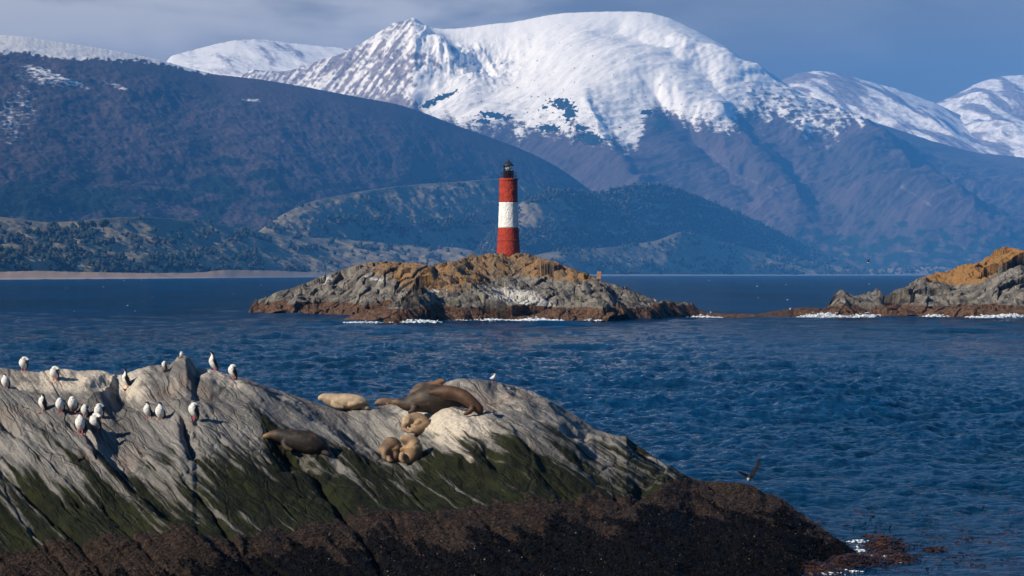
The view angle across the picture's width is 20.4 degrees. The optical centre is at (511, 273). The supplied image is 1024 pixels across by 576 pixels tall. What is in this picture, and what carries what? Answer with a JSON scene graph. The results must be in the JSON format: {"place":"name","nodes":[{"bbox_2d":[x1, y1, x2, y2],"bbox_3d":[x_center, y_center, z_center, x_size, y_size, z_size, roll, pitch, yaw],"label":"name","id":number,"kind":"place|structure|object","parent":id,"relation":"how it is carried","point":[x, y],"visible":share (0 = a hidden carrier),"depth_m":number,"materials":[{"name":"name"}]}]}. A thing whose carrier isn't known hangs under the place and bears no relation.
{"place":"outdoors","nodes":[
{"label":"outdoors","id":0,"kind":"place"},
{"bbox_2d":[0,217,476,272],"bbox_3d":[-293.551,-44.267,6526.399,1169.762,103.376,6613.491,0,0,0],"label":"hill","id":1,"kind":"structure","parent":0,"point":[267,252],"depth_m":4925.17,"materials":[{"name":"plant"}]},
{"bbox_2d":[77,220,85,228],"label":"round tree","id":2,"kind":"object","parent":1,"relation":"on","point":[81,223],"visible":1,"depth_m":3976.51,"materials":[{"name":"plant"}]},
{"bbox_2d":[88,220,95,228],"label":"round tree","id":3,"kind":"object","parent":1,"relation":"on","point":[91,223],"visible":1,"depth_m":3978.12,"materials":[{"name":"plant"}]},
{"bbox_2d":[99,219,109,230],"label":"round tree","id":4,"kind":"object","parent":1,"relation":"on","point":[103,223],"visible":1,"depth_m":3975.69,"materials":[{"name":"plant"}]},
{"bbox_2d":[0,180,946,274],"bbox_3d":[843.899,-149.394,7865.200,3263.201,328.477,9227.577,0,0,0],"label":"forest","id":5,"kind":"object","parent":1,"relation":"on","point":[43,250],"visible":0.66,"depth_m":8075.56,"materials":[{"name":"plant"}]},
{"bbox_2d":[166,39,351,76],"bbox_3d":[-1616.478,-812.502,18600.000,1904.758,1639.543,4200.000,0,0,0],"label":"mountain","id":6,"kind":"structure","parent":0,"point":[236,58],"depth_m":19422.56,"materials":[{"name":"white snow"}]},
{"bbox_2d":[0,35,591,231],"bbox_3d":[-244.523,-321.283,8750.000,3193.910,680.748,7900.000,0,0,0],"label":"mountain","id":7,"kind":"structure","parent":0,"point":[88,133],"depth_m":7691.30,"materials":[{"name":"blue stone"}]},
{"bbox_2d":[259,179,543,248],"bbox_3d":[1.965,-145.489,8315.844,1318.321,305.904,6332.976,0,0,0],"label":"hill","id":8,"kind":"structure","parent":0,"point":[397,199],"depth_m":7630.13,"materials":[{"name":"plant"}]},
{"bbox_2d":[0,270,931,279],"bbox_3d":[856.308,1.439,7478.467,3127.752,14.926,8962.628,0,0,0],"label":"beach","id":9,"kind":"structure","parent":0,"point":[11,275],"depth_m":4346.02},
{"bbox_2d":[0,275,1023,575],"bbox_3d":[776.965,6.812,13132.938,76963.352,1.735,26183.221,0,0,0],"label":"sea","id":10,"kind":"structure","parent":0,"point":[834,423],"depth_m":205.03,"materials":[{"name":"liquid"}]},
{"bbox_2d":[248,261,427,314],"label":"island","id":11,"kind":"structure","parent":10,"relation":"on","point":[352,290],"depth_m":497.13,"materials":[{"name":"grey stone"}]},
{"bbox_2d":[0,356,856,575],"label":"seal rock","id":12,"kind":"object","parent":10,"relation":"in","point":[222,469],"visible":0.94,"depth_m":69.13,"materials":[{"name":"grey stone"}]},
{"bbox_2d":[1,374,9,388],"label":"shag","id":13,"kind":"object","parent":12,"relation":"on","point":[5,382],"visible":1,"depth_m":73.96,"materials":[{"name":"white"}]},
{"bbox_2d":[19,356,28,372],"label":"shag","id":14,"kind":"object","parent":12,"relation":"on","point":[23,362],"visible":1,"depth_m":76.04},
{"bbox_2d":[38,393,46,412],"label":"shag","id":15,"kind":"object","parent":12,"relation":"on","point":[42,402],"visible":1,"depth_m":72.27,"materials":[{"name":"white"}]},
{"bbox_2d":[49,366,59,382],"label":"shag","id":16,"kind":"object","parent":12,"relation":"on","point":[54,372],"visible":1,"depth_m":75.38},
{"bbox_2d":[55,398,64,411],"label":"shag","id":17,"kind":"object","parent":12,"relation":"on","point":[59,405],"visible":1,"depth_m":72.02,"materials":[{"name":"white"}]},
{"bbox_2d":[67,396,78,413],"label":"shag","id":18,"kind":"object","parent":12,"relation":"on","point":[72,404],"visible":1,"depth_m":73.05,"materials":[{"name":"white"}]},
{"bbox_2d":[74,413,86,434],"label":"shag","id":19,"kind":"object","parent":12,"relation":"on","point":[80,425],"visible":1,"depth_m":70.95,"materials":[{"name":"white"}]},
{"bbox_2d":[81,404,88,416],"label":"shag","id":20,"kind":"object","parent":12,"relation":"on","point":[84,410],"visible":1,"depth_m":72.87,"materials":[{"name":"white"}]},
{"bbox_2d":[89,413,101,433],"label":"shag","id":21,"kind":"object","parent":12,"relation":"on","point":[94,420],"visible":1,"depth_m":71.55,"materials":[{"name":"white"}]},
{"bbox_2d":[93,403,104,418],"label":"shag","id":22,"kind":"object","parent":12,"relation":"on","point":[99,408],"visible":0.75,"depth_m":72.63,"materials":[{"name":"white"}]},
{"bbox_2d":[122,368,130,389],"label":"shag","id":23,"kind":"object","parent":12,"relation":"on","point":[125,379],"visible":1,"depth_m":75.49,"materials":[{"name":"white"}]},
{"bbox_2d":[143,401,152,418],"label":"shag","id":24,"kind":"object","parent":12,"relation":"on","point":[147,410],"visible":1,"depth_m":72.44,"materials":[{"name":"white"}]},
{"bbox_2d":[154,402,165,420],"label":"shag","id":25,"kind":"object","parent":12,"relation":"on","point":[160,412],"visible":1,"depth_m":72.15,"materials":[{"name":"white"}]},
{"bbox_2d":[162,361,167,369],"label":"shag","id":26,"kind":"object","parent":12,"relation":"on","point":[164,365],"visible":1,"depth_m":76.15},
{"bbox_2d":[188,402,199,421],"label":"shag","id":27,"kind":"object","parent":12,"relation":"on","point":[193,410],"visible":1,"depth_m":71.74,"materials":[{"name":"white"}]},
{"bbox_2d":[207,351,218,371],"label":"shag","id":28,"kind":"object","parent":12,"relation":"on","point":[213,363],"visible":1,"depth_m":76.39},
{"bbox_2d":[228,364,237,379],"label":"shag","id":29,"kind":"object","parent":12,"relation":"on","point":[232,371],"visible":1,"depth_m":76.38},
{"bbox_2d":[263,429,331,456],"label":"sea lion","id":30,"kind":"object","parent":12,"relation":"on","point":[306,442],"visible":1,"depth_m":71.50},
{"bbox_2d":[318,393,369,409],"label":"sea lion","id":31,"kind":"object","parent":12,"relation":"on","point":[344,401],"visible":1,"depth_m":77.71},
{"bbox_2d":[374,398,393,405],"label":"sea lion","id":32,"kind":"object","parent":12,"relation":"on","point":[383,401],"visible":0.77,"depth_m":78.39},
{"bbox_2d":[378,437,401,461],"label":"sea lion","id":33,"kind":"object","parent":12,"relation":"on","point":[389,449],"visible":0.95,"depth_m":72.46},
{"bbox_2d":[399,434,422,463],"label":"sea lion","id":34,"kind":"object","parent":12,"relation":"on","point":[411,449],"visible":1,"depth_m":72.04},
{"bbox_2d":[401,412,429,434],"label":"sea lion","id":35,"kind":"object","parent":12,"relation":"on","point":[416,423],"visible":1,"depth_m":74.08},
{"bbox_2d":[0,477,851,575],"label":"seaweed","id":36,"kind":"object","parent":12,"relation":"on","point":[593,524],"visible":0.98,"depth_m":66.00,"materials":[{"name":"brown plant"}]},
{"bbox_2d":[408,379,444,395],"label":"sea lion","id":37,"kind":"object","parent":12,"relation":"on","point":[423,384],"visible":0.33,"depth_m":77.38},
{"bbox_2d":[392,385,467,413],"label":"sea lion","id":38,"kind":"object","parent":12,"relation":"on","point":[422,399],"visible":0.81,"depth_m":74.54},
{"bbox_2d":[5,490,856,575],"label":"mussel bed","id":39,"kind":"object","parent":12,"relation":"on","point":[775,556],"visible":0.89,"depth_m":65.28,"materials":[{"name":"black"}]},
{"bbox_2d":[160,509,827,575],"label":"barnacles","id":40,"kind":"object","parent":39,"relation":"on","point":[557,546],"visible":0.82,"depth_m":64.48},
{"bbox_2d":[429,386,483,414],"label":"sea lion","id":41,"kind":"object","parent":12,"relation":"on","point":[471,402],"visible":1,"depth_m":73.69},
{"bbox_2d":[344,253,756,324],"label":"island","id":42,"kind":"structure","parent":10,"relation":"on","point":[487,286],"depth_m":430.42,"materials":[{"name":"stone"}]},
{"bbox_2d":[497,158,519,256],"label":"lighthouse","id":43,"kind":"object","parent":42,"relation":"on","point":[508,240],"visible":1,"depth_m":455.76,"materials":[{"name":"red paint"}]},
{"bbox_2d":[596,271,600,285],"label":"notice board","id":44,"kind":"object","parent":42,"relation":"on","point":[598,274],"visible":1,"depth_m":433.58,"materials":[{"name":"brown wood"}]},
{"bbox_2d":[343,312,1023,323],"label":"surf","id":45,"kind":"structure","parent":10,"relation":"on","point":[827,314],"depth_m":446.42,"materials":[{"name":"liquid"}]},
{"bbox_2d":[822,539,901,574],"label":"foam","id":46,"kind":"object","parent":10,"relation":"on","point":[858,550],"visible":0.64,"depth_m":71.27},
{"bbox_2d":[755,247,1023,318],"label":"island","id":47,"kind":"structure","parent":10,"relation":"on","point":[992,284],"depth_m":464.94,"materials":[{"name":"grey stone"}]},
{"bbox_2d":[796,487,1023,575],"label":"kelp","id":48,"kind":"object","parent":10,"relation":"on","point":[887,546],"visible":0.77,"depth_m":69.05},
{"bbox_2d":[0,0,1023,102],"label":"sky","id":49,"kind":"structure","parent":0,"point":[934,51],"materials":[{"name":"blue"}]},
{"bbox_2d":[239,11,1023,268],"bbox_3d":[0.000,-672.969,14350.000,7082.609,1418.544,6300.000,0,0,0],"label":"mountain","id":50,"kind":"structure","parent":0,"point":[598,101],"depth_m":13160.30,"materials":[{"name":"white snow"}]},
{"bbox_2d":[482,184,840,264],"bbox_3d":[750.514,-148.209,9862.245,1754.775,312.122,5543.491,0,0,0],"label":"hill","id":51,"kind":"structure","parent":0,"point":[529,214],"depth_m":8863.97,"materials":[{"name":"plant"}]},
{"bbox_2d":[534,232,850,274],"bbox_3d":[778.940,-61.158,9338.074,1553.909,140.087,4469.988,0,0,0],"label":"hill","id":52,"kind":"structure","parent":0,"point":[745,259],"depth_m":8763.98,"materials":[{"name":"plant"}]},
{"bbox_2d":[738,459,759,480],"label":"shag","id":53,"kind":"object","parent":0,"point":[750,476],"visible":1,"depth_m":73.96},
{"bbox_2d":[781,71,1000,154],"bbox_3d":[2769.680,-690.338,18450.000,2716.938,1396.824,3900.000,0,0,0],"label":"mountain","id":54,"kind":"structure","parent":0,"point":[895,108],"depth_m":18845.70,"materials":[{"name":"white snow"}]},
{"bbox_2d":[869,266,951,274],"bbox_3d":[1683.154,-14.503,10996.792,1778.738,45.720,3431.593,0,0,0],"label":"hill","id":55,"kind":"structure","parent":0,"point":[890,270],"depth_m":10878.18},
{"bbox_2d":[936,75,1023,157],"bbox_3d":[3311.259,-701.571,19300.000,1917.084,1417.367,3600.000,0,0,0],"label":"mountain","id":56,"kind":"structure","parent":0,"point":[990,112],"depth_m":19356.25,"materials":[{"name":"white snow"}]}
]}

